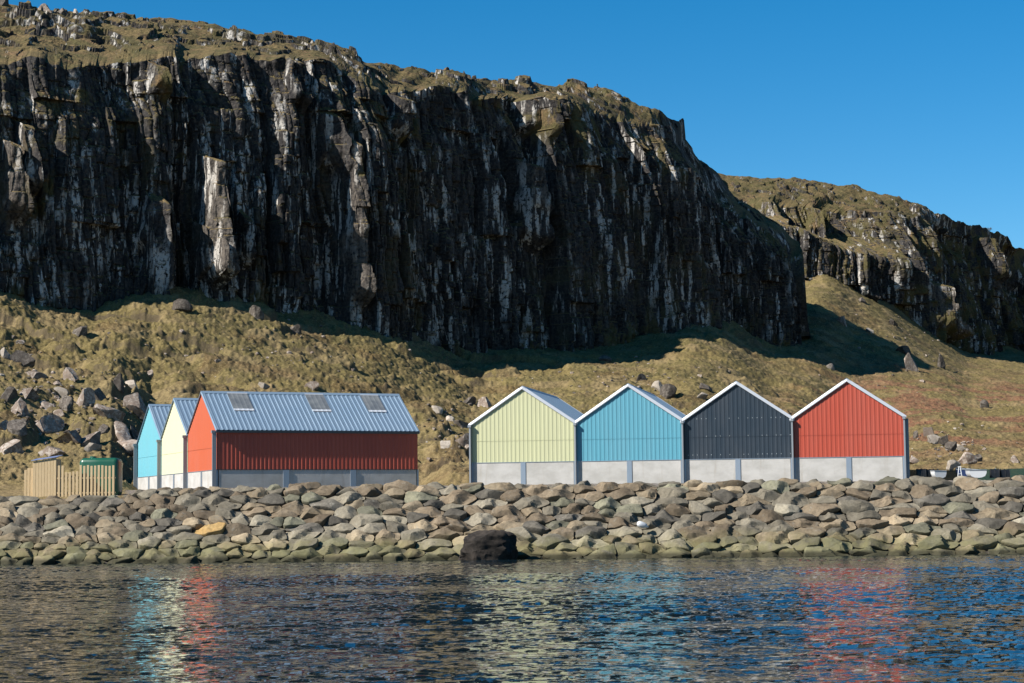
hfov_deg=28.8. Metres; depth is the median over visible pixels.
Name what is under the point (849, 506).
armour stone
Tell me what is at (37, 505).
armour stone
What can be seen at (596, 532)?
armour stone
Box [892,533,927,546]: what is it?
armour stone
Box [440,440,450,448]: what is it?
boulder
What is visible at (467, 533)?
armour stone
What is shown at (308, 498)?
armour stone
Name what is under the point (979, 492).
armour stone
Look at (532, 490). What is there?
armour stone
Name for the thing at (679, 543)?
armour stone
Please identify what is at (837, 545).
armour stone
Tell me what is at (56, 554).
armour stone
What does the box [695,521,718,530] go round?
armour stone
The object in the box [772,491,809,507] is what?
armour stone
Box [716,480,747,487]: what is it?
armour stone
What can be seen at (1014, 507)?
armour stone
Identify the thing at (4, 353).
boulder
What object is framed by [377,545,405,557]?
armour stone
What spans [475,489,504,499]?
armour stone
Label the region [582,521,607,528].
armour stone
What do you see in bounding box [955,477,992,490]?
armour stone
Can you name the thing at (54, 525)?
armour stone
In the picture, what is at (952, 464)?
boulder
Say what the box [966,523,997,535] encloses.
armour stone
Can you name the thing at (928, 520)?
armour stone
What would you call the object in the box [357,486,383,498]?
armour stone
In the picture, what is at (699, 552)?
armour stone
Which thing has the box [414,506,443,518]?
armour stone
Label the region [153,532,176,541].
armour stone
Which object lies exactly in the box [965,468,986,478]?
dinghy
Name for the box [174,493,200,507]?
armour stone
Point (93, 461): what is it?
fuel tank
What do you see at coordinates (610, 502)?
armour stone
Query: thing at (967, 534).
armour stone
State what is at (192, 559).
armour stone
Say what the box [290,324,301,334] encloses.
boulder
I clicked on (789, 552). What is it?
armour stone
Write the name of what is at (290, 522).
armour stone
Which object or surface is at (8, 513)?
armour stone
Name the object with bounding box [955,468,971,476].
dinghy
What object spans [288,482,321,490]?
armour stone
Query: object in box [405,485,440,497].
armour stone
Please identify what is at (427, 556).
armour stone
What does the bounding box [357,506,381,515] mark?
armour stone
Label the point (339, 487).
armour stone
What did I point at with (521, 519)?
armour stone
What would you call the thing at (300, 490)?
armour stone
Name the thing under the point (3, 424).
boulder
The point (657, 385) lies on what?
boulder
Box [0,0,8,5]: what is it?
boulder
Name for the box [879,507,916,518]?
armour stone
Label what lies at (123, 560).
armour stone
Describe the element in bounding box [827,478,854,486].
armour stone
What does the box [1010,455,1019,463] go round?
boulder
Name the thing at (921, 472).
lobster creel
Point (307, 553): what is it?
armour stone
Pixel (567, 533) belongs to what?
armour stone
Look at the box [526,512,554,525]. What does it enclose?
armour stone
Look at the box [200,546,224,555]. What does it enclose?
armour stone
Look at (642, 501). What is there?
armour stone
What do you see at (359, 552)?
armour stone
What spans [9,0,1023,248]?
sky
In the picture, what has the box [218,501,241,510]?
armour stone
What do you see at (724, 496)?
armour stone
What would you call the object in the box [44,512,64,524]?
armour stone
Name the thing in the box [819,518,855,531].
armour stone
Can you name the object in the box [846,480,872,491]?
armour stone
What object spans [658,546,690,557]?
armour stone
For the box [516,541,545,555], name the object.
armour stone
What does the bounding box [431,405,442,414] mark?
boulder
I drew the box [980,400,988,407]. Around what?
boulder
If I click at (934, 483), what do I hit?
armour stone
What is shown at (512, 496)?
armour stone
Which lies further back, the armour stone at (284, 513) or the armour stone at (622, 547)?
the armour stone at (284, 513)
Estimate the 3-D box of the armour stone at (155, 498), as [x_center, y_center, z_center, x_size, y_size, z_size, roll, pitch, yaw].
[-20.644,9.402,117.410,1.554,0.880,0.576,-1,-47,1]
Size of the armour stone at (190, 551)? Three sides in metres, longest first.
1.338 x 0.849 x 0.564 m
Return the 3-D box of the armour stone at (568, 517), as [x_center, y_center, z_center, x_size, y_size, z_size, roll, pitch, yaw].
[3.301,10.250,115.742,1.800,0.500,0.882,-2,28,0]
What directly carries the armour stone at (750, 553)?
on the embankment
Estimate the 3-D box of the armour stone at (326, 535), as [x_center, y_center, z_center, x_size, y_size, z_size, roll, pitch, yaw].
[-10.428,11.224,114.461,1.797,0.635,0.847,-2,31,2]
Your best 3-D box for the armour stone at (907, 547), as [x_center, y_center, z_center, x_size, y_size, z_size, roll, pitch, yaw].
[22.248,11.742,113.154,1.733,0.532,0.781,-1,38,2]
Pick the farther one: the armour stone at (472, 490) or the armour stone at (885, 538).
the armour stone at (472, 490)
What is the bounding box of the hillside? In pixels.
[0,274,1023,498]
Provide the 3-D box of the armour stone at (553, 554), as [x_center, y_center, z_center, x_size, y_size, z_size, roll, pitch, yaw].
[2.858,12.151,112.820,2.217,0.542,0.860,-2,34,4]
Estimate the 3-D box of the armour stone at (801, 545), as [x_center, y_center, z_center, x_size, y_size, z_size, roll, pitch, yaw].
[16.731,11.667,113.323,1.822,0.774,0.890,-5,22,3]
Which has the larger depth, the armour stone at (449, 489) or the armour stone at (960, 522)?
the armour stone at (449, 489)
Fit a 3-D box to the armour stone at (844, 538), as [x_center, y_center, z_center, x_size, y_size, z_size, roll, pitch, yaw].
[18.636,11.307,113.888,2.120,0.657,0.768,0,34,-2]
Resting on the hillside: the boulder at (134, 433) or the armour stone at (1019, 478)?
the boulder at (134, 433)
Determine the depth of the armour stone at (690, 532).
114.31 m
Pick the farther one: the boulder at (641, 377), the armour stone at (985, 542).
the boulder at (641, 377)
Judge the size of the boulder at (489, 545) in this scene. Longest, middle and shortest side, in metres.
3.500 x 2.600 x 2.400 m
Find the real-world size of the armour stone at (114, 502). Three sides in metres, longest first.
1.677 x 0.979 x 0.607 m
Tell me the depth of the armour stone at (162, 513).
116.13 m
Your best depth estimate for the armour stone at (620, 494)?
117.25 m
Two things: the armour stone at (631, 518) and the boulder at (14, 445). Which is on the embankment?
the armour stone at (631, 518)
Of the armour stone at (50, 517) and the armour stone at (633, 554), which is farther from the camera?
the armour stone at (50, 517)
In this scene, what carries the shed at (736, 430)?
on the hillside
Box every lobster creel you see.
[916,468,925,476]
[926,469,933,476]
[990,469,999,477]
[999,469,1010,477]
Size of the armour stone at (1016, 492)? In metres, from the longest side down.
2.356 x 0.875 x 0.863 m
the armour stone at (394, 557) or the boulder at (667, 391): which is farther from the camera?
the boulder at (667, 391)
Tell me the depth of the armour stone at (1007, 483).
117.53 m
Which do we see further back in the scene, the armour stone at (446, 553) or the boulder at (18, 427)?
the boulder at (18, 427)
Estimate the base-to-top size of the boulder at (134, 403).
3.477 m
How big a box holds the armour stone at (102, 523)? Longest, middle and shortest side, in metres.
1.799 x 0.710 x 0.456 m
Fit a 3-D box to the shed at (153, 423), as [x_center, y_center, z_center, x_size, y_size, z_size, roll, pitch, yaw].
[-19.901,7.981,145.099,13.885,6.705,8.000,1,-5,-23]
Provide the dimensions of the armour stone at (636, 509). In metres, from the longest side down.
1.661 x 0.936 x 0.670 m
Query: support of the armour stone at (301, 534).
on the embankment
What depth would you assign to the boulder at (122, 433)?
163.65 m
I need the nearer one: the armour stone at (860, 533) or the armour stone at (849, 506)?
the armour stone at (860, 533)
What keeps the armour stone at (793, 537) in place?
on the embankment
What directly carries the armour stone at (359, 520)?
on the embankment
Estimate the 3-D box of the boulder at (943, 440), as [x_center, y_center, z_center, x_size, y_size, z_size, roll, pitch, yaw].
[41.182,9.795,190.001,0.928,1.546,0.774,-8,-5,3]
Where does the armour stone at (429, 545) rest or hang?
on the embankment
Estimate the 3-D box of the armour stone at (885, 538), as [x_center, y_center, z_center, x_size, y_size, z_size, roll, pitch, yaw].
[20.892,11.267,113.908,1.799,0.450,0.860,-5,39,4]
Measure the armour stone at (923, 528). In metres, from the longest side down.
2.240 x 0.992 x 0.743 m
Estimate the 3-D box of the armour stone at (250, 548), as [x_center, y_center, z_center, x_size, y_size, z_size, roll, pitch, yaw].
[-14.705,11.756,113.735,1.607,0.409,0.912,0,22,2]
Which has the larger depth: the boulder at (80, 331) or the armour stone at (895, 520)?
the boulder at (80, 331)
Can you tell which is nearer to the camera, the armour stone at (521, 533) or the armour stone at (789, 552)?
the armour stone at (789, 552)
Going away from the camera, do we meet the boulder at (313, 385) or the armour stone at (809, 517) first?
the armour stone at (809, 517)
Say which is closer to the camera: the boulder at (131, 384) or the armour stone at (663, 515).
the armour stone at (663, 515)
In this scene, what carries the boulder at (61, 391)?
on the hillside
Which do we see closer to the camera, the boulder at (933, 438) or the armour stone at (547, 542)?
the armour stone at (547, 542)
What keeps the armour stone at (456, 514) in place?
on the embankment
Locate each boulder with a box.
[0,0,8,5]
[0,348,9,358]
[0,386,17,401]
[0,420,7,429]
[0,439,23,454]
[7,419,26,436]
[10,350,34,367]
[11,397,29,416]
[19,387,38,400]
[25,371,47,378]
[35,414,64,433]
[38,3,52,13]
[38,446,65,456]
[40,401,55,409]
[53,409,64,416]
[54,386,68,396]
[55,430,81,443]
[57,8,67,15]
[59,395,73,411]
[63,367,78,381]
[72,326,87,336]
[76,387,95,405]
[81,431,100,446]
[84,443,101,451]
[92,403,125,421]
[94,388,105,400]
[98,424,107,433]
[113,373,123,394]
[114,421,131,440]
[117,439,136,456]
[123,392,146,421]
[125,380,137,389]
[130,424,138,447]
[147,370,153,377]
[172,299,192,311]
[249,305,263,319]
[258,382,269,388]
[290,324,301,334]
[304,381,318,390]
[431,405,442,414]
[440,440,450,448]
[446,415,453,421]
[454,420,468,427]
[455,433,468,446]
[458,530,517,560]
[463,396,475,403]
[477,397,491,407]
[599,355,611,361]
[636,373,646,380]
[651,381,662,391]
[659,384,676,398]
[697,392,707,399]
[699,383,711,391]
[826,363,834,370]
[836,316,846,326]
[866,328,873,333]
[888,319,897,326]
[895,345,910,355]
[904,352,918,371]
[909,455,918,463]
[913,430,918,437]
[923,427,933,436]
[927,434,939,443]
[937,353,945,368]
[938,436,948,444]
[944,441,956,450]
[946,460,960,470]
[956,444,965,450]
[958,452,976,463]
[974,454,982,461]
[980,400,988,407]
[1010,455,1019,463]
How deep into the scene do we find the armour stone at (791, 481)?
118.42 m
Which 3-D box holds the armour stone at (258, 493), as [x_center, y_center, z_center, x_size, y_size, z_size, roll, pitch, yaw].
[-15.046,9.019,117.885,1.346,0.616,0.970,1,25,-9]
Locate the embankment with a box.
[1,488,1023,563]
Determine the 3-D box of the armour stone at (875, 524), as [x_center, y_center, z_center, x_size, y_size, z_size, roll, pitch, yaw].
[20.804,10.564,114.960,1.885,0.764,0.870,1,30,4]
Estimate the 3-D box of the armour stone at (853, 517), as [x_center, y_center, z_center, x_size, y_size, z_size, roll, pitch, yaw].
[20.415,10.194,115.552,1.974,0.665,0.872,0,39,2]
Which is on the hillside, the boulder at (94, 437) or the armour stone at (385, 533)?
the boulder at (94, 437)
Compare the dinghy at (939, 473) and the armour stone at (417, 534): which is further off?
the dinghy at (939, 473)
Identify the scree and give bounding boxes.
[0,314,1017,460]
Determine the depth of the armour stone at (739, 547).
113.23 m
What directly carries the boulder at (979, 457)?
on the hillside
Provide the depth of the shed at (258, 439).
128.19 m
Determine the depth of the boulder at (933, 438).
198.66 m
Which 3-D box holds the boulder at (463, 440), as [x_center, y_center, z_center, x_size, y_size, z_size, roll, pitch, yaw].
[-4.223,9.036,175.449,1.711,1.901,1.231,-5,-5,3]
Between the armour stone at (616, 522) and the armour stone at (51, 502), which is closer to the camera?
the armour stone at (616, 522)
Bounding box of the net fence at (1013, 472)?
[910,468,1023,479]
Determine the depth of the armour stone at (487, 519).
115.49 m
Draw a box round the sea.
[0,554,1023,682]
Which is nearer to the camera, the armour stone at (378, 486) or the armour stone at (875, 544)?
the armour stone at (875, 544)
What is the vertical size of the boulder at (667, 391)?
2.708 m
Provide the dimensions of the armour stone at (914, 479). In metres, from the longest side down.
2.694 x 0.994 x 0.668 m
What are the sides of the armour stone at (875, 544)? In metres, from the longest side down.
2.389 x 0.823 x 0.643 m
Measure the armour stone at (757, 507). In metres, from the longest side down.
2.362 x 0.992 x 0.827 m
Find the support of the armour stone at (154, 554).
on the embankment
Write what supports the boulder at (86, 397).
on the hillside
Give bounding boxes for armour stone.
[0,496,8,502]
[0,501,15,511]
[0,508,17,518]
[0,541,21,550]
[5,548,37,560]
[9,495,39,505]
[15,502,47,511]
[17,506,39,516]
[23,522,45,532]
[32,555,54,564]
[38,498,68,506]
[38,548,65,559]
[43,519,68,530]
[43,525,73,537]
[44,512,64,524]
[50,504,78,511]
[55,553,86,563]
[68,516,96,528]
[72,525,95,535]
[75,533,96,544]
[82,495,107,502]
[95,519,124,528]
[96,532,120,544]
[98,497,124,509]
[106,557,132,563]
[107,539,136,549]
[112,548,143,559]
[122,530,152,543]
[123,489,142,498]
[137,536,160,550]
[139,548,166,561]
[149,493,174,506]
[150,508,176,519]
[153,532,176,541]
[154,518,182,527]
[166,525,191,534]
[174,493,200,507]
[174,532,203,542]
[176,556,199,562]
[177,546,199,556]
[182,517,209,530]
[187,502,217,513]
[193,522,226,536]
[197,551,227,562]
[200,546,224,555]
[201,493,228,506]
[202,534,229,544]
[215,507,240,520]
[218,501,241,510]
[223,523,250,537]
[225,548,251,559]
[228,557,256,562]
[231,513,251,525]
[231,533,260,545]
[232,485,256,492]
[241,543,267,552]
[242,507,266,517]
[246,487,267,499]
[249,515,271,527]
[251,523,284,536]
[257,493,284,506]
[258,529,286,541]
[263,538,288,551]
[266,484,287,489]
[268,508,296,518]
[282,500,308,515]
[283,484,309,498]
[283,516,305,528]
[285,523,323,534]
[286,529,320,540]
[287,538,318,551]
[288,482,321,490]
[290,547,322,560]
[298,506,333,519]
[301,492,326,506]
[304,514,331,526]
[309,498,342,511]
[310,485,336,497]
[315,543,340,556]
[316,529,345,541]
[319,537,348,549]
[324,523,353,534]
[324,553,359,560]
[328,485,344,493]
[330,491,364,505]
[334,506,357,521]
[339,546,368,557]
[345,529,373,541]
[349,514,383,528]
[353,483,382,491]
[356,523,385,535]
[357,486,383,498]
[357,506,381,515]
[366,494,402,503]
[375,529,399,540]
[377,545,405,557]
[381,515,406,523]
[382,553,407,560]
[383,480,417,494]
[383,508,411,516]
[386,521,407,532]
[400,528,426,542]
[404,491,437,502]
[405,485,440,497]
[407,519,437,532]
[408,553,445,559]
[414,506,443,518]
[415,538,451,551]
[419,482,446,489]
[425,527,462,541]
[428,547,455,559]
[429,515,455,527]
[438,489,476,504]
[439,484,459,495]
[439,520,470,533]
[443,508,466,520]
[448,555,458,559]
[451,544,462,556]
[452,535,466,546]
[462,484,481,494]
[463,513,496,526]
[464,505,491,515]
[464,529,482,535]
[471,498,507,509]
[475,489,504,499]
[483,482,517,491]
[491,504,522,518]
[492,521,522,530]
[497,515,525,522]
[500,488,529,503]
[505,526,540,542]
[513,495,548,510]
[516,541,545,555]
[517,550,541,559]
[522,485,548,495]
[522,521,548,535]
[524,556,541,559]
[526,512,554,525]
[531,534,569,550]
[538,489,574,502]
[543,527,573,540]
[543,549,581,558]
[554,513,583,522]
[569,480,594,490]
[570,535,608,548]
[575,491,604,501]
[575,526,606,539]
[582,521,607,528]
[583,549,615,558]
[593,482,623,493]
[593,496,620,510]
[604,487,634,502]
[606,526,641,537]
[607,517,634,529]
[614,512,642,525]
[615,504,642,516]
[615,542,639,555]
[617,550,648,557]
[620,496,654,507]
[624,483,656,493]
[634,481,657,487]
[636,518,670,531]
[639,542,665,554]
[642,503,664,515]
[644,509,679,524]
[655,496,688,507]
[657,484,688,490]
[657,487,688,498]
[657,528,685,544]
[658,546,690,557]
[660,538,692,551]
[664,504,689,517]
[671,519,694,529]
[677,525,711,540]
[681,479,702,487]
[684,491,710,500]
[687,535,716,546]
[688,497,722,507]
[689,482,719,495]
[689,501,713,516]
[691,547,720,557]
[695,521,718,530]
[699,555,714,557]
[702,511,726,522]
[711,524,742,539]
[712,489,743,503]
[714,504,734,514]
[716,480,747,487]
[720,486,742,493]
[720,543,756,551]
[729,493,770,508]
[732,523,762,537]
[735,501,774,515]
[735,518,766,527]
[739,549,762,556]
[748,488,781,502]
[750,479,765,488]
[750,509,783,524]
[755,531,788,543]
[758,541,792,554]
[760,480,789,493]
[762,524,794,537]
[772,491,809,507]
[774,503,799,517]
[779,478,798,488]
[779,548,802,556]
[784,512,817,520]
[785,518,819,529]
[787,531,810,544]
[791,537,820,553]
[795,526,825,536]
[796,486,816,498]
[800,502,839,517]
[803,546,850,556]
[809,495,836,503]
[818,512,845,521]
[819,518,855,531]
[820,537,852,553]
[821,532,855,543]
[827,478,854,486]
[836,496,865,504]
[838,500,878,514]
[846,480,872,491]
[846,488,871,500]
[846,510,880,523]
[848,527,876,539]
[849,546,887,555]
[852,538,892,550]
[856,518,888,529]
[862,533,892,543]
[870,495,911,507]
[873,476,899,487]
[874,483,899,493]
[877,525,904,537]
[878,503,919,510]
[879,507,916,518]
[881,514,913,526]
[888,541,917,553]
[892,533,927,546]
[895,478,916,491]
[903,522,940,535]
[908,484,938,497]
[909,476,920,484]
[913,493,949,507]
[913,515,938,525]
[917,509,946,519]
[918,477,953,489]
[918,535,958,549]
[927,548,955,554]
[929,528,960,541]
[935,486,962,496]
[939,517,973,527]
[942,501,974,514]
[944,511,976,521]
[949,493,976,503]
[953,476,990,485]
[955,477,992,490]
[955,544,985,554]
[958,535,997,550]
[962,530,993,540]
[964,486,996,498]
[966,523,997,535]
[971,508,1018,520]
[973,500,999,512]
[974,517,1007,530]
[977,491,999,503]
[988,543,1015,553]
[994,479,1023,490]
[997,521,1023,537]
[998,487,1023,499]
[999,501,1023,513]
[1001,537,1023,548]
[1011,475,1023,481]
[1011,517,1023,523]
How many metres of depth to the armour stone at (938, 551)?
112.70 m
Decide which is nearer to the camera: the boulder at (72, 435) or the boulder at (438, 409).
the boulder at (72, 435)
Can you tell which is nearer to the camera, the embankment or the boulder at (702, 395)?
the embankment
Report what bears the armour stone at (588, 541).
on the embankment
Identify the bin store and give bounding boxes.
[24,455,62,496]
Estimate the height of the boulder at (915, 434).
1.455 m
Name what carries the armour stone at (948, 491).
on the embankment
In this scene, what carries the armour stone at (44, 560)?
on the embankment
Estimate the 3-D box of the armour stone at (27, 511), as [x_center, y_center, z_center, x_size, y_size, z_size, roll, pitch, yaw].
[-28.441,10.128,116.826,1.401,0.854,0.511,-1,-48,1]
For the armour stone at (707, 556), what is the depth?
112.17 m
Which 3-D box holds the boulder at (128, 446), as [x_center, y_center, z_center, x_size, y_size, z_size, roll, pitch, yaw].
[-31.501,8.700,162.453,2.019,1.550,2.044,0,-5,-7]
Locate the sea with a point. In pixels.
(896, 619)
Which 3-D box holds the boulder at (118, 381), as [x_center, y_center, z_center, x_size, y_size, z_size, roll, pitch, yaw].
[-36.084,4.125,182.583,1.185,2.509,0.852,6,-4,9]
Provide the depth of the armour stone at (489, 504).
116.74 m
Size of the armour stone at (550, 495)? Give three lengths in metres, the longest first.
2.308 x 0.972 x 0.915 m
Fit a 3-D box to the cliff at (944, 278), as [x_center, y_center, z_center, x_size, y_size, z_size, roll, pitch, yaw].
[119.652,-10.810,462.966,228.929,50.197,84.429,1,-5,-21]
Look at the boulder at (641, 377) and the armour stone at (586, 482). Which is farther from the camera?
the boulder at (641, 377)
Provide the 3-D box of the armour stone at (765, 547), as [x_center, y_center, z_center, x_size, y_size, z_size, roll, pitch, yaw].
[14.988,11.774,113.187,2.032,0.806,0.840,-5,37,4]
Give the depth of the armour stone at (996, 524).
114.68 m
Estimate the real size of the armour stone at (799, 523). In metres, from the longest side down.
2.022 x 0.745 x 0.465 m
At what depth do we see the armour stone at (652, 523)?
114.92 m
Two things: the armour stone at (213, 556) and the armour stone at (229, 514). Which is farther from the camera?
the armour stone at (229, 514)
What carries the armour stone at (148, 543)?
on the embankment
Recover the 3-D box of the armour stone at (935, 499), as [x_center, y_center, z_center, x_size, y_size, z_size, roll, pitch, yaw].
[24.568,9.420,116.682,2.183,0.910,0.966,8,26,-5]
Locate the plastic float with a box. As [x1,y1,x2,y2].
[637,521,647,528]
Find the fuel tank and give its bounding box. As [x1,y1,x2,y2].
[79,456,122,495]
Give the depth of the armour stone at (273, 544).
113.59 m
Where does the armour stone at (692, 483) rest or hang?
on the embankment
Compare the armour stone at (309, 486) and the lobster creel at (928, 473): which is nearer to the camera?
the armour stone at (309, 486)
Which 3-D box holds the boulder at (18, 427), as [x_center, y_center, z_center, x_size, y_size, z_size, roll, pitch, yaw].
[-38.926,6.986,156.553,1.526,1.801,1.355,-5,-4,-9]
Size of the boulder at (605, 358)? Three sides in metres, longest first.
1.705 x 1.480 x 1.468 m
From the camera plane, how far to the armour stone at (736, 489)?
117.60 m
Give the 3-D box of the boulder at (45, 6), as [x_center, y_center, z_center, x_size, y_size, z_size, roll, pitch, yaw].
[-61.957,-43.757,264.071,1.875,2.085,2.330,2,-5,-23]
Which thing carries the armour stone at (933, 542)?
on the embankment
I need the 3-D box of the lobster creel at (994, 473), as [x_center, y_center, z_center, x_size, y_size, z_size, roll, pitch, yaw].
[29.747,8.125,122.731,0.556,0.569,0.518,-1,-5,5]
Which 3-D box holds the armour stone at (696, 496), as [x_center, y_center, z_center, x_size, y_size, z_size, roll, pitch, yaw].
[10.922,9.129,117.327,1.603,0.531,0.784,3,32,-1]
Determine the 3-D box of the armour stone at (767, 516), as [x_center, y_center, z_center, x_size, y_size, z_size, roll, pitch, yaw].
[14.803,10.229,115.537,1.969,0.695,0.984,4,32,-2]
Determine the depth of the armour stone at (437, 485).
118.33 m
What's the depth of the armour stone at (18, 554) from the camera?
113.32 m
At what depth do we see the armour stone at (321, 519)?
115.48 m
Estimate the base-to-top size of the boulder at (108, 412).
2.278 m
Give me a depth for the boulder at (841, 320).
352.89 m
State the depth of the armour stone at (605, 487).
117.89 m
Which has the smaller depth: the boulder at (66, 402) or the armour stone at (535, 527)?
the armour stone at (535, 527)
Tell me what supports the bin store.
on the hillside
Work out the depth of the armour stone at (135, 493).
118.41 m
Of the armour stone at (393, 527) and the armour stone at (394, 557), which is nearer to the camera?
the armour stone at (394, 557)
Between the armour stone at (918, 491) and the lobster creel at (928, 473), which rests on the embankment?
the armour stone at (918, 491)
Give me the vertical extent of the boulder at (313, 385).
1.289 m
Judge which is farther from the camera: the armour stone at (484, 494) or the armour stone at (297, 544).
the armour stone at (484, 494)
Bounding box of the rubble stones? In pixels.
[0,477,1023,564]
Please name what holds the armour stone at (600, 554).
on the embankment
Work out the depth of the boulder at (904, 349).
341.37 m
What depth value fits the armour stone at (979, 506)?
116.15 m
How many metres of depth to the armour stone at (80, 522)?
115.64 m
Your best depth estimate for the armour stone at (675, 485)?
117.96 m
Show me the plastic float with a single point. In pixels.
(641, 524)
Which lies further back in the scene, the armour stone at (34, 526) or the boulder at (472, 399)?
the boulder at (472, 399)
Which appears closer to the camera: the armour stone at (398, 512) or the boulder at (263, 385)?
the armour stone at (398, 512)
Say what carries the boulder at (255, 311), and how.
on the hillside
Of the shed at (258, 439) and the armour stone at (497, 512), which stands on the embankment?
the armour stone at (497, 512)
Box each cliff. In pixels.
[0,0,810,356]
[718,173,1023,354]
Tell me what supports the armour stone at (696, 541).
on the embankment
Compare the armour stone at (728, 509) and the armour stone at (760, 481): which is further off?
the armour stone at (760, 481)
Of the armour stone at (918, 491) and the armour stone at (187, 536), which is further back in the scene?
the armour stone at (918, 491)
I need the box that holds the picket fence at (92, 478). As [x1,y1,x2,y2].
[56,465,115,496]
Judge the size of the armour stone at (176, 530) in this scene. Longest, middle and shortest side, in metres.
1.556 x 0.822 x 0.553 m
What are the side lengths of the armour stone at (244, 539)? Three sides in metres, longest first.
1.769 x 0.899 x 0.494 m
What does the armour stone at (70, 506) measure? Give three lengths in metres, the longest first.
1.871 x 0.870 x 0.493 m
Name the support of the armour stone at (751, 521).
on the embankment
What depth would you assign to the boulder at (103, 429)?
163.42 m
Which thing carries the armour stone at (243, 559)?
on the embankment
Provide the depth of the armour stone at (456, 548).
113.23 m
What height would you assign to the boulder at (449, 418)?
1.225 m
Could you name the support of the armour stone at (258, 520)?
on the embankment
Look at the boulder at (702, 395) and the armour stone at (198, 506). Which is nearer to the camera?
the armour stone at (198, 506)
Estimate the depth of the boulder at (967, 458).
160.08 m
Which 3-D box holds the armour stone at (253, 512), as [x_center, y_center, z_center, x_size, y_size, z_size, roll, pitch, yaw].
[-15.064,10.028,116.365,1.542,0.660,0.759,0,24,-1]
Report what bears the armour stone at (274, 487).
on the embankment
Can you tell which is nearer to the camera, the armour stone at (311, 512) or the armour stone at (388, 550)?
the armour stone at (388, 550)
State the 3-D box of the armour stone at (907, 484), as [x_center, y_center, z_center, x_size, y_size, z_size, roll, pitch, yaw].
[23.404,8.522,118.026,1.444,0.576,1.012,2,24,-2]
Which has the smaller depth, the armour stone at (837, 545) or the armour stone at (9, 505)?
the armour stone at (837, 545)
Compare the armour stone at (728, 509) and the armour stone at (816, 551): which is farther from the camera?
the armour stone at (728, 509)
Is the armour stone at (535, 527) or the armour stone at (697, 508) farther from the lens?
the armour stone at (697, 508)
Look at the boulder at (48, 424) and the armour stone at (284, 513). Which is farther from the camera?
the boulder at (48, 424)
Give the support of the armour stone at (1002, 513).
on the embankment
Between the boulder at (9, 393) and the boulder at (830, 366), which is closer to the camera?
the boulder at (9, 393)
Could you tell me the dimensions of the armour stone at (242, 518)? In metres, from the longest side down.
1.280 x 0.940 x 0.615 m
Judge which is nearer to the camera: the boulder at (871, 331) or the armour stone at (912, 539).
the armour stone at (912, 539)
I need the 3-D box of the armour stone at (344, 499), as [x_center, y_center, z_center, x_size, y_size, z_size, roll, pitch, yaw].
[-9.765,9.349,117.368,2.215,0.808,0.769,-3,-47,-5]
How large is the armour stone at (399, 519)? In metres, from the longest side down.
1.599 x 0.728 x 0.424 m
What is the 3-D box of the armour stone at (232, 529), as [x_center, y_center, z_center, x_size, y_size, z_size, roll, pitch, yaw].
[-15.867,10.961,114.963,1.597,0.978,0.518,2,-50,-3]
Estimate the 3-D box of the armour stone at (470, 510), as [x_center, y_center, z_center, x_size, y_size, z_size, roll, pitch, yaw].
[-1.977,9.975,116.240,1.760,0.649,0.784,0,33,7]
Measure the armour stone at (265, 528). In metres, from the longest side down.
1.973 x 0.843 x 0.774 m
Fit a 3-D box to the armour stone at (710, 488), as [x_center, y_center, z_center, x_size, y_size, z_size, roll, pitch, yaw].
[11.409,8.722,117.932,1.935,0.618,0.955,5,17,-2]
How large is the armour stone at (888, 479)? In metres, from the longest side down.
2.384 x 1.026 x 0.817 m
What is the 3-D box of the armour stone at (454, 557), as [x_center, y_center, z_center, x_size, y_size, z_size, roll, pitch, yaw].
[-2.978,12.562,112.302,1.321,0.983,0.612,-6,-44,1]
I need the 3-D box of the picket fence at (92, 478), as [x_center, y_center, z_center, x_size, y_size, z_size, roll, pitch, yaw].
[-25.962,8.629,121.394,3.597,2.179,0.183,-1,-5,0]
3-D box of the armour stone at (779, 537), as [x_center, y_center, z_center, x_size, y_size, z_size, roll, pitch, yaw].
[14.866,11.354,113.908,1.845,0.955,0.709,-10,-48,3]
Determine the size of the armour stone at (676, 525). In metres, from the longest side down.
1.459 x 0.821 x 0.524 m
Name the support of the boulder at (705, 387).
on the hillside
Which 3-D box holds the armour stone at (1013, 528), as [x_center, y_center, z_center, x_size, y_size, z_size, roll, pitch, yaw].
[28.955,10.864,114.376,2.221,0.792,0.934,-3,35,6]
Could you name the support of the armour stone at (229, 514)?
on the embankment
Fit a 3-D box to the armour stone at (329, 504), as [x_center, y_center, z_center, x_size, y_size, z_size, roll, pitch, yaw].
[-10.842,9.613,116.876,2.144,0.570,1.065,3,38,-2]
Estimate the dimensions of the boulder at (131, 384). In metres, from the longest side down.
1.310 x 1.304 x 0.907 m
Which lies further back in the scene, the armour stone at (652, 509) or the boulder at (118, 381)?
the boulder at (118, 381)
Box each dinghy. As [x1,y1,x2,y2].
[930,470,946,477]
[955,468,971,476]
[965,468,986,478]
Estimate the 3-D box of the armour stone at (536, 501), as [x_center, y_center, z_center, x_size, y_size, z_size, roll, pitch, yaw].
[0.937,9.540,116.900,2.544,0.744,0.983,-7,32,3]
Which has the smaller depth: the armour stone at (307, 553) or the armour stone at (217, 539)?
the armour stone at (307, 553)
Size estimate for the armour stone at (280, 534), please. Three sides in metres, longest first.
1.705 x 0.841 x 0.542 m
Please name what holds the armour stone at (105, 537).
on the embankment
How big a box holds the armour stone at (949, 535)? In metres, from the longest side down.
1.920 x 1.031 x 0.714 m
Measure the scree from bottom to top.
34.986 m
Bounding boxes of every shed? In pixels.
[133,404,181,489]
[156,398,197,488]
[182,391,419,487]
[467,386,587,484]
[573,383,685,483]
[680,381,803,482]
[790,378,909,481]
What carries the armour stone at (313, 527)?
on the embankment
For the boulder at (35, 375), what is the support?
on the hillside

